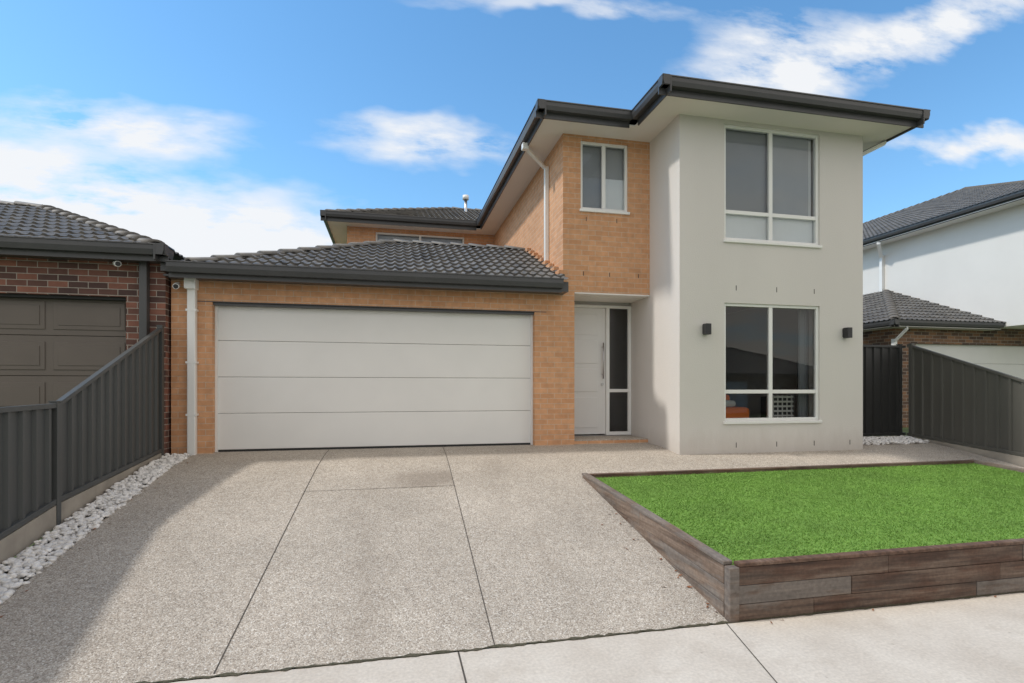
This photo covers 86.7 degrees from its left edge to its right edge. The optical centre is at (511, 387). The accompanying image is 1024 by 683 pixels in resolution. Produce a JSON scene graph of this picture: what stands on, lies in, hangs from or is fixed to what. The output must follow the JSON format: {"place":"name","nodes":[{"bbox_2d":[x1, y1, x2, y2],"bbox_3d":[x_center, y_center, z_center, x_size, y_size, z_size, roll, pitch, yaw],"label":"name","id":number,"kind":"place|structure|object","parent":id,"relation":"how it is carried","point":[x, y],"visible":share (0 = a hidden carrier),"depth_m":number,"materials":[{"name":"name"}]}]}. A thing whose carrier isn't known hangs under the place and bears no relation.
{"place":"outdoors","nodes":[
{"label":"outdoors","id":0,"kind":"place"},
{"bbox_2d":[0,304,39,324],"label":"panel field","id":1,"kind":"structure","parent":0,"point":[19,314],"depth_m":7.42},
{"bbox_2d":[0,345,39,364],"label":"panel field","id":2,"kind":"structure","parent":0,"point":[18,355],"depth_m":7.42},
{"bbox_2d":[0,386,39,405],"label":"panel field","id":3,"kind":"structure","parent":0,"point":[18,395],"depth_m":7.42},
{"bbox_2d":[0,376,89,403],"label":"garage door section","id":4,"kind":"object","parent":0,"point":[48,380],"depth_m":7.51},
{"bbox_2d":[0,335,125,375],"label":"garage door section","id":5,"kind":"object","parent":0,"point":[48,341],"depth_m":7.51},
{"bbox_2d":[0,297,125,336],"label":"garage door section","id":6,"kind":"object","parent":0,"point":[48,330],"depth_m":7.52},
{"bbox_2d":[0,203,153,243],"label":"roof tiles","id":7,"kind":"object","parent":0,"point":[24,220],"visible":0.88,"depth_m":7.90,"materials":[{"name":"tile"}]},
{"bbox_2d":[0,247,168,261],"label":"fascia","id":8,"kind":"structure","parent":7,"relation":"attached to","point":[76,255],"depth_m":7.20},
{"bbox_2d":[0,235,167,255],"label":"gutter","id":9,"kind":"object","parent":8,"relation":"attached to","point":[68,245],"visible":1,"depth_m":7.10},
{"bbox_2d":[36,204,163,242],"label":"hip caps","id":10,"kind":"object","parent":7,"relation":"attached to","point":[116,230],"visible":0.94,"depth_m":8.17,"materials":[{"name":"tile"}]},
{"bbox_2d":[58,306,119,325],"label":"panel field","id":11,"kind":"structure","parent":0,"point":[87,316],"depth_m":7.60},
{"bbox_2d":[58,346,119,365],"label":"panel field","id":12,"kind":"structure","parent":0,"point":[82,356],"depth_m":7.59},
{"bbox_2d":[163,274,556,293],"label":"garage soffit","id":13,"kind":"structure","parent":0,"point":[173,278],"depth_m":8.23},
{"bbox_2d":[171,279,573,453],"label":"garage front wall","id":14,"kind":"structure","parent":0,"point":[553,370],"depth_m":8.41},
{"bbox_2d":[215,306,217,451],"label":"garage jamb trim","id":15,"kind":"structure","parent":14,"relation":"attached to","point":[216,378],"depth_m":8.01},
{"bbox_2d":[213,302,533,314],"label":"garage head trim","id":16,"kind":"structure","parent":14,"relation":"attached to","point":[366,308],"depth_m":8.40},
{"bbox_2d":[530,315,532,444],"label":"garage jamb trim","id":17,"kind":"structure","parent":14,"relation":"attached to","point":[531,379],"depth_m":9.05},
{"bbox_2d":[218,411,529,449],"bbox_3d":[-2.031,0.651,8.584,4.890,0.538,0.040,0,0,-13],"label":"garage door panel","id":18,"kind":"structure","parent":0,"point":[286,430],"depth_m":8.52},
{"bbox_2d":[218,443,529,451],"bbox_3d":[-2.030,0.951,8.578,4.850,0.058,0.032,0,0,-13],"label":"garage door seal","id":19,"kind":"object","parent":18,"relation":"attached to","point":[321,448],"visible":0.64,"depth_m":8.52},
{"bbox_2d":[218,377,529,412],"bbox_3d":[-2.031,0.109,8.584,4.890,0.538,0.040,0,0,-13],"label":"garage door panel","id":20,"kind":"structure","parent":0,"point":[272,394],"depth_m":8.52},
{"bbox_2d":[218,341,529,377],"bbox_3d":[-2.031,-0.434,8.584,4.890,0.538,0.040,0,0,-13],"label":"garage door panel","id":21,"kind":"structure","parent":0,"point":[273,359],"depth_m":8.52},
{"bbox_2d":[218,306,529,345],"bbox_3d":[-2.031,-0.976,8.584,4.890,0.538,0.040,0,0,-13],"label":"garage door panel","id":22,"kind":"structure","parent":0,"point":[291,324],"depth_m":8.52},
{"bbox_2d":[183,242,570,279],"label":"garage roof tiles","id":23,"kind":"object","parent":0,"point":[409,256],"visible":0.96,"depth_m":9.10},
{"bbox_2d":[184,240,398,260],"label":"garage hip caps","id":24,"kind":"object","parent":23,"relation":"attached to","point":[281,251],"visible":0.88,"depth_m":8.71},
{"bbox_2d":[393,239,524,249],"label":"garage ridge caps","id":25,"kind":"object","parent":23,"relation":"attached to","point":[458,244],"visible":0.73,"depth_m":11.09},
{"bbox_2d":[348,208,480,219],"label":"roof tiles","id":26,"kind":"object","parent":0,"point":[456,213],"visible":0.35,"depth_m":15.50,"materials":[{"name":"tile"}]},
{"bbox_2d":[0,443,1023,682],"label":"driveway","id":27,"kind":"structure","parent":0,"point":[216,563],"depth_m":4.68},
{"bbox_2d":[665,559,723,616],"bbox_3d":[1.482,1.658,4.817,0.070,0.227,1.432,0,0,-13],"label":"side sleeper","id":28,"kind":"object","parent":27,"relation":"on","point":[715,602],"visible":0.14,"depth_m":4.35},
{"bbox_2d":[627,517,723,601],"bbox_3d":[1.452,1.506,4.964,0.067,0.245,1.732,0,0,-13],"label":"side sleeper","id":29,"kind":"object","parent":28,"relation":"on","point":[703,578],"visible":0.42,"depth_m":4.68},
{"bbox_2d":[582,475,639,524],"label":"side sleeper","id":30,"kind":"object","parent":29,"relation":"on","point":[626,509],"visible":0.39,"depth_m":6.02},
{"bbox_2d":[640,512,730,582],"bbox_3d":[1.482,1.372,4.817,0.070,0.227,1.432,0,0,-13],"label":"side sleeper","id":31,"kind":"object","parent":29,"relation":"on","point":[704,561],"visible":0.73,"depth_m":4.64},
{"bbox_2d":[739,597,813,621],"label":"front sleeper","id":32,"kind":"object","parent":27,"relation":"on","point":[774,608],"visible":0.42,"depth_m":4.13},
{"bbox_2d":[739,576,850,603],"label":"front sleeper","id":33,"kind":"object","parent":32,"relation":"on","point":[777,591],"visible":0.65,"depth_m":4.17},
{"bbox_2d":[735,555,887,585],"bbox_3d":[2.357,1.416,4.243,1.356,0.138,0.065,0,0,-13],"label":"front sleeper","id":34,"kind":"object","parent":33,"relation":"on","point":[762,574],"visible":0.73,"depth_m":4.20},
{"bbox_2d":[590,460,973,477],"bbox_3d":[4.143,1.292,7.838,6.417,0.316,0.070,0,0,-13],"label":"back sleeper","id":35,"kind":"object","parent":27,"relation":"on","point":[702,471],"visible":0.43,"depth_m":7.72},
{"bbox_2d":[582,473,1023,566],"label":"timber retaining wall","id":36,"kind":"structure","parent":27,"relation":"on","point":[706,549],"depth_m":4.44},
{"bbox_2d":[812,582,975,613],"bbox_3d":[3.119,1.703,4.414,1.596,0.144,0.061,0,0,-13],"label":"front sleeper","id":37,"kind":"object","parent":27,"relation":"on","point":[874,598],"visible":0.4,"depth_m":4.37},
{"bbox_2d":[851,562,999,593],"bbox_3d":[3.412,1.558,4.477,1.496,0.140,0.065,0,0,-13],"label":"front sleeper","id":38,"kind":"object","parent":37,"relation":"on","point":[919,578],"visible":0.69,"depth_m":4.44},
{"bbox_2d":[888,544,1021,571],"bbox_3d":[3.704,1.416,4.544,1.396,0.138,0.061,0,0,-13],"label":"front sleeper","id":39,"kind":"object","parent":38,"relation":"on","point":[936,559],"visible":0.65,"depth_m":4.50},
{"bbox_2d":[863,435,929,444],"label":"white pebbles","id":40,"kind":"object","parent":27,"relation":"on","point":[882,440],"visible":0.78,"depth_m":9.78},
{"bbox_2d":[907,343,1023,466],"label":"metal fence","id":41,"kind":"object","parent":27,"relation":"on","point":[959,404],"visible":0.86,"depth_m":9.35,"materials":[{"name":"grey metal"}]},
{"bbox_2d":[0,0,1023,256],"label":"sky","id":42,"kind":"structure","parent":0,"point":[200,128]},
{"bbox_2d":[13,427,1018,682],"bbox_3d":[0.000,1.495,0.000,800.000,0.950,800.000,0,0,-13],"label":"ground","id":43,"kind":"structure","parent":0,"point":[905,429],"depth_m":3.76,"materials":[{"name":"grey concrete"}]},
{"bbox_2d":[0,325,164,563],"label":"metal fence","id":44,"kind":"object","parent":43,"relation":"on","point":[92,437],"visible":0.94,"depth_m":5.60,"materials":[{"name":"grey metal"}]},
{"bbox_2d":[0,257,170,455],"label":"front wall","id":45,"kind":"structure","parent":43,"relation":"on","point":[34,276],"depth_m":7.51,"materials":[{"name":"red brick"}]},
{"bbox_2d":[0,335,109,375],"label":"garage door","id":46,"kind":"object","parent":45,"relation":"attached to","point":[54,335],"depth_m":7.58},
{"bbox_2d":[0,341,44,369],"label":"panel frame","id":47,"kind":"object","parent":46,"relation":"attached to","point":[41,366],"visible":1,"depth_m":7.45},
{"bbox_2d":[0,300,44,328],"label":"panel frame","id":48,"kind":"object","parent":46,"relation":"attached to","point":[27,326],"visible":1,"depth_m":7.44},
{"bbox_2d":[53,301,124,330],"bbox_3d":[-5.928,-1.005,7.611,0.880,0.390,0.012,0,0,-13],"label":"panel frame","id":49,"kind":"object","parent":46,"relation":"attached to","point":[56,326],"visible":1,"depth_m":7.60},
{"bbox_2d":[53,342,124,369],"bbox_3d":[-5.928,-0.445,7.611,0.880,0.390,0.012,0,0,-13],"label":"panel frame","id":50,"kind":"object","parent":46,"relation":"attached to","point":[88,344],"visible":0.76,"depth_m":7.58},
{"bbox_2d":[0,293,125,300],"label":"door head trim","id":51,"kind":"structure","parent":45,"relation":"attached to","point":[62,297],"depth_m":7.46,"materials":[{"name":"metal"}]},
{"bbox_2d":[0,254,159,263],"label":"soffit board","id":52,"kind":"object","parent":45,"relation":"attached to","point":[82,259],"visible":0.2,"depth_m":7.39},
{"bbox_2d":[139,261,149,340],"bbox_3d":[-5.128,-0.360,7.563,0.100,2.820,0.107,0,0,-13],"label":"downpipe","id":53,"kind":"object","parent":45,"relation":"attached to","point":[144,299],"visible":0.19,"depth_m":7.52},
{"bbox_2d":[0,453,189,603],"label":"white pebbles","id":54,"kind":"object","parent":43,"relation":"on","point":[27,563],"visible":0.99,"depth_m":5.10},
{"bbox_2d":[347,226,493,244],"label":"wing wall","id":55,"kind":"structure","parent":43,"relation":"on","point":[358,234],"depth_m":14.57,"materials":[{"name":"orange brick"}]},
{"bbox_2d":[327,221,479,243],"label":"soffit","id":56,"kind":"structure","parent":55,"relation":"on","point":[338,231],"depth_m":14.46,"materials":[{"name":"paint"}]},
{"bbox_2d":[321,217,475,229],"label":"fascia","id":57,"kind":"structure","parent":56,"relation":"attached to","point":[398,223],"depth_m":14.06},
{"bbox_2d":[320,210,476,226],"bbox_3d":[-2.872,-4.380,14.018,3.960,0.140,0.115,0,0,-13],"label":"gutter","id":58,"kind":"object","parent":57,"relation":"attached to","point":[395,218],"visible":1,"depth_m":13.98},
{"bbox_2d":[377,234,461,242],"bbox_3d":[-2.510,-3.700,14.831,2.280,0.900,0.005,0,0,-13],"label":"window","id":59,"kind":"structure","parent":55,"relation":"attached to","point":[392,237],"depth_m":14.80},
{"bbox_2d":[135,591,1023,682],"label":"footpath","id":60,"kind":"structure","parent":43,"relation":"on","point":[975,639],"depth_m":3.53,"materials":[{"name":"concrete"}]},
{"bbox_2d":[574,435,647,440],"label":"porch slab","id":61,"kind":"structure","parent":43,"relation":"on","point":[602,438],"depth_m":9.43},
{"bbox_2d":[609,122,671,450],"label":"wall","id":62,"kind":"structure","parent":43,"relation":"on","point":[651,367],"depth_m":9.25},
{"bbox_2d":[724,565,738,623],"bbox_3d":[1.653,1.587,4.077,0.083,0.487,0.075,0,0,-13],"label":"corner post","id":63,"kind":"object","parent":43,"relation":"on","point":[731,593],"visible":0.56,"depth_m":4.04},
{"bbox_2d":[672,114,862,454],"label":"render front wall","id":64,"kind":"structure","parent":43,"relation":"on","point":[711,269],"depth_m":8.70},
{"bbox_2d":[726,130,765,212],"bbox_3d":[3.778,-3.520,8.808,0.810,1.340,0.003,0,0,-13],"label":"roller blind","id":65,"kind":"object","parent":64,"relation":"attached to","point":[745,171],"visible":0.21,"depth_m":8.81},
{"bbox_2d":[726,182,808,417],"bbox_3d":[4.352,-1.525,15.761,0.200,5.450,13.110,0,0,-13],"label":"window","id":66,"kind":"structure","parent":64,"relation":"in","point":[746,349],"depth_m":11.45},
{"bbox_2d":[726,214,812,242],"bbox_3d":[4.201,-2.590,8.886,1.710,0.480,0.003,0,0,-13],"label":"blind","id":67,"kind":"object","parent":64,"relation":"attached to","point":[752,227],"visible":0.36,"depth_m":8.88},
{"bbox_2d":[723,239,821,248],"bbox_3d":[4.224,-2.327,8.785,1.810,0.044,0.095,0,0,-13],"label":"window sill","id":68,"kind":"structure","parent":64,"relation":"attached to","point":[771,243],"depth_m":8.73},
{"bbox_2d":[635,96,910,150],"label":"soffit","id":69,"kind":"structure","parent":64,"relation":"on","point":[666,111],"depth_m":8.55,"materials":[{"name":"paint"}]},
{"bbox_2d":[658,79,923,127],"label":"fascia","id":70,"kind":"structure","parent":69,"relation":"attached to","point":[775,106],"depth_m":8.23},
{"bbox_2d":[772,135,807,215],"bbox_3d":[4.584,-3.520,8.987,0.760,1.340,0.003,0,0,-13],"label":"roller blind","id":71,"kind":"object","parent":64,"relation":"attached to","point":[789,175],"visible":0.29,"depth_m":8.99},
{"bbox_2d":[797,309,807,416],"bbox_3d":[4.975,-0.350,9.276,0.170,2.400,0.078,0,0,-13],"label":"curtain","id":72,"kind":"object","parent":64,"relation":"hanging from","point":[802,358],"visible":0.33,"depth_m":9.25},
{"bbox_2d":[863,344,905,436],"bbox_3d":[6.685,0.162,10.227,1.760,1.997,0.076,0,0,-13],"label":"metal fence","id":73,"kind":"object","parent":43,"relation":"on","point":[882,390],"visible":0.41,"depth_m":10.31,"materials":[{"name":"metal"}]},
{"bbox_2d":[976,577,1023,596],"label":"front sleeper","id":74,"kind":"object","parent":43,"relation":"on","point":[1005,586],"visible":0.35,"depth_m":4.61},
{"bbox_2d":[998,560,1023,578],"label":"front sleeper","id":75,"kind":"object","parent":74,"relation":"on","point":[1011,569],"visible":0.55,"depth_m":4.64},
{"bbox_2d":[494,140,558,269],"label":"side wall","id":76,"kind":"structure","parent":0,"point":[522,225],"depth_m":10.71,"materials":[{"name":"orange brick"}]},
{"bbox_2d":[544,166,548,260],"bbox_3d":[0.627,-3.160,9.870,0.076,1.720,0.080,0,0,-13],"label":"downpipe side","id":77,"kind":"object","parent":76,"relation":"attached to","point":[546,213],"visible":0.89,"depth_m":9.83,"materials":[{"name":"white metal"}]},
{"bbox_2d":[601,146,605,208],"bbox_3d":[1.560,-3.590,9.273,0.064,1.070,0.060,0,0,-13],"label":"window mullion","id":78,"kind":"structure","parent":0,"point":[603,177],"depth_m":9.25},
{"bbox_2d":[574,296,640,302],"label":"porch soffit","id":79,"kind":"structure","parent":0,"point":[604,299],"depth_m":9.69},
{"bbox_2d":[629,119,637,124],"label":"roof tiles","id":80,"kind":"object","parent":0,"point":[633,122],"visible":0.03,"depth_m":9.09,"materials":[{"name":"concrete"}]},
{"bbox_2d":[631,73,669,119],"bbox_3d":[2.074,-4.380,8.188,0.115,0.140,1.050,0,0,-13],"label":"gutter","id":81,"kind":"object","parent":80,"relation":"attached to","point":[645,102],"visible":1,"depth_m":8.18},
{"bbox_2d":[767,308,771,417],"bbox_3d":[4.197,-0.410,8.834,0.064,1.790,0.060,0,0,-13],"label":"window mullion","id":82,"kind":"structure","parent":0,"point":[769,361],"depth_m":8.81},
{"bbox_2d":[767,133,771,239],"bbox_3d":[4.197,-3.270,8.834,0.064,1.750,0.060,0,0,-13],"label":"window mullion","id":83,"kind":"structure","parent":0,"point":[769,184],"depth_m":8.81},
{"bbox_2d":[726,125,815,138],"bbox_3d":[4.212,-4.168,8.837,1.680,0.045,0.068,0,0,-13],"label":"window head","id":84,"kind":"object","parent":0,"point":[767,131],"depth_m":8.81},
{"bbox_2d":[595,462,1023,564],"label":"lawn","id":85,"kind":"structure","parent":0,"point":[735,516],"depth_m":5.87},
{"bbox_2d":[813,306,817,419],"bbox_3d":[5.054,-0.410,9.023,0.045,1.880,0.070,0,0,-13],"label":"window jamb","id":86,"kind":"object","parent":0,"point":[815,360],"depth_m":9.00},
{"bbox_2d":[813,135,817,244],"bbox_3d":[5.054,-3.270,9.023,0.045,1.840,0.070,0,0,-13],"label":"window jamb","id":87,"kind":"object","parent":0,"point":[815,188],"depth_m":9.00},
{"bbox_2d":[863,329,886,344],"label":"garage side wall","id":88,"kind":"structure","parent":0,"point":[877,337],"depth_m":14.47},
{"bbox_2d":[863,183,1023,238],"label":"roof tiles","id":89,"kind":"object","parent":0,"point":[956,200],"visible":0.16,"depth_m":18.60,"materials":[{"name":"tile"}]},
{"bbox_2d":[887,328,1023,427],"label":"garage front wall","id":90,"kind":"structure","parent":0,"point":[1008,337],"depth_m":14.22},
{"bbox_2d":[863,291,893,322],"bbox_3d":[10.268,-2.427,17.620,3.518,1.467,7.920,0,0,-13],"label":"roof","id":91,"kind":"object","parent":90,"relation":"on","point":[874,308],"visible":0.18,"depth_m":15.52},
{"bbox_2d":[891,319,1004,327],"bbox_3d":[11.123,-1.640,13.792,3.490,0.140,0.115,0,0,-13],"label":"gutter","id":92,"kind":"object","parent":91,"relation":"attached to","point":[923,322],"visible":1,"depth_m":13.74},
{"bbox_2d":[891,291,1004,322],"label":"garage roof front","id":93,"kind":"structure","parent":90,"relation":"on","point":[908,307],"depth_m":14.67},
{"bbox_2d":[916,344,1023,363],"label":"garage door panel","id":94,"kind":"structure","parent":90,"relation":"in","point":[981,354],"depth_m":14.65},
{"bbox_2d":[976,364,1023,378],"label":"garage door panel","id":95,"kind":"structure","parent":90,"relation":"in","point":[1016,370],"depth_m":14.85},
{"bbox_2d":[1000,322,1023,328],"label":"base","id":96,"kind":"object","parent":90,"relation":"on","point":[1018,325],"visible":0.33,"depth_m":14.13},
{"bbox_2d":[863,204,1023,323],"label":"side wall","id":97,"kind":"structure","parent":96,"relation":"on","point":[974,266],"depth_m":15.10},
{"bbox_2d":[863,197,1023,250],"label":"soffit","id":98,"kind":"structure","parent":97,"relation":"attached to","point":[969,217],"depth_m":15.24,"materials":[{"name":"paint"}]},
{"bbox_2d":[863,189,1023,243],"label":"gutter","id":99,"kind":"object","parent":98,"relation":"on","point":[992,201],"depth_m":14.95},
{"bbox_3d":[-3.788,-2.325,10.541,2.908,1.213,5.738,0,0,-13],"label":"garage","id":100,"kind":"object","parent":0,"visible":0},
{"bbox_2d":[187,289,196,455],"bbox_3d":[-4.595,-0.200,7.789,0.110,2.540,0.097,0,0,-13],"label":"downpipe","id":101,"kind":"object","parent":100,"relation":"attached to","point":[191,374],"visible":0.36,"depth_m":7.74,"materials":[{"name":"white metal"}]},
{"bbox_2d":[165,260,563,288],"bbox_3d":[-1.953,-1.665,8.025,5.660,0.150,0.115,0,0,-13],"label":"gutter","id":102,"kind":"object","parent":100,"relation":"attached to","point":[218,268],"visible":1,"depth_m":7.92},
{"bbox_2d":[169,272,561,292],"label":"fascia","id":103,"kind":"structure","parent":100,"relation":"attached to","point":[325,281],"depth_m":8.02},
{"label":"roof tiles","id":104,"kind":"object","parent":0,"visible":0},
{"bbox_2d":[659,73,928,120],"bbox_3d":[4.404,-4.380,8.226,4.680,0.140,0.115,0,0,-13],"label":"gutter","id":105,"kind":"object","parent":104,"relation":"attached to","point":[706,86],"visible":0.91,"depth_m":8.15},
{"bbox_3d":[0.541,-0.253,10.819,0.240,2.705,3.110,0,0,-13],"label":"porch","id":106,"kind":"object","parent":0,"visible":0},
{"bbox_2d":[574,301,629,434],"bbox_3d":[1.528,-0.350,10.085,1.370,2.600,0.150,0,0,-13],"label":"door wall","id":107,"kind":"structure","parent":106,"relation":"attached to","point":[600,303],"depth_m":10.05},
{"bbox_2d":[574,397,597,427],"bbox_3d":[1.312,0.450,9.928,0.540,0.560,0.012,0,0,-13],"label":"door panel","id":108,"kind":"structure","parent":107,"relation":"attached to","point":[585,412],"depth_m":9.93,"materials":[{"name":"paint"}]},
{"bbox_2d":[574,369,597,391],"bbox_3d":[1.312,-0.140,9.928,0.540,0.420,0.012,0,0,-13],"label":"door panel","id":109,"kind":"structure","parent":107,"relation":"attached to","point":[585,380],"depth_m":9.93,"materials":[{"name":"paint"}]},
{"bbox_2d":[574,340,597,362],"bbox_3d":[1.312,-0.660,9.928,0.540,0.420,0.012,0,0,-13],"label":"door panel","id":110,"kind":"structure","parent":107,"relation":"attached to","point":[585,351],"depth_m":9.93,"materials":[{"name":"paint"}]},
{"bbox_2d":[574,314,597,334],"bbox_3d":[1.312,-1.160,9.928,0.540,0.380,0.012,0,0,-13],"label":"door panel","id":111,"kind":"structure","parent":107,"relation":"attached to","point":[585,324],"depth_m":9.93,"materials":[{"name":"paint"}]},
{"bbox_2d":[574,308,604,433],"bbox_3d":[1.326,-0.309,9.958,0.816,2.318,0.040,0,0,-13],"label":"front door leaf","id":112,"kind":"object","parent":107,"relation":"attached to","point":[600,339],"visible":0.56,"depth_m":10.00,"materials":[{"name":"paint"}]},
{"bbox_2d":[604,308,608,434],"bbox_3d":[1.759,-0.300,10.050,0.065,2.340,0.098,0,0,-13],"label":"door jamb","id":113,"kind":"object","parent":107,"relation":"in","point":[606,371],"depth_m":10.00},
{"bbox_2d":[626,309,630,434],"bbox_3d":[2.184,-0.300,10.144,0.056,2.340,0.098,0,0,-13],"label":"door jamb end","id":114,"kind":"object","parent":107,"relation":"in","point":[628,369],"depth_m":10.10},
{"bbox_2d":[559,133,649,294],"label":"brick wall","id":115,"kind":"structure","parent":106,"relation":"on","point":[597,248],"depth_m":9.22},
{"bbox_2d":[582,145,600,207],"bbox_3d":[1.350,-3.590,9.294,0.400,1.120,0.003,0,0,-13],"label":"roller blind","id":116,"kind":"object","parent":115,"relation":"attached to","point":[591,176],"visible":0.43,"depth_m":9.29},
{"bbox_2d":[606,148,622,179],"bbox_3d":[1.744,-3.850,9.392,0.390,0.600,0.003,0,0,-13],"label":"roller blind","id":117,"kind":"object","parent":115,"relation":"attached to","point":[614,164],"visible":0.64,"depth_m":9.40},
{"bbox_2d":[606,179,622,209],"bbox_3d":[1.748,-3.310,9.372,0.390,0.580,0.003,0,0,-13],"label":"pale roller blind","id":118,"kind":"object","parent":115,"relation":"attached to","point":[614,194],"visible":0.64,"depth_m":9.38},
{"bbox_2d":[478,119,766,234],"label":"soffit","id":119,"kind":"structure","parent":115,"relation":"on","point":[548,135],"depth_m":9.51,"materials":[{"name":"paint"}]},
{"bbox_2d":[481,100,545,228],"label":"fascia","id":120,"kind":"structure","parent":119,"relation":"attached to","point":[534,131],"depth_m":10.36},
{"bbox_2d":[476,98,544,225],"bbox_3d":[-0.221,-4.380,11.382,0.115,0.140,6.220,0,0,-13],"label":"gutter","id":121,"kind":"object","parent":120,"relation":"attached to","point":[528,127],"visible":1,"depth_m":10.29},
{"bbox_2d":[536,99,631,121],"bbox_3d":[1.150,-4.380,8.559,1.570,0.140,0.115,0,0,-13],"label":"gutter","id":122,"kind":"object","parent":120,"relation":"attached to","point":[583,110],"visible":1,"depth_m":8.54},
{"bbox_2d":[535,104,628,127],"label":"fascia","id":123,"kind":"structure","parent":119,"relation":"attached to","point":[586,120],"depth_m":8.62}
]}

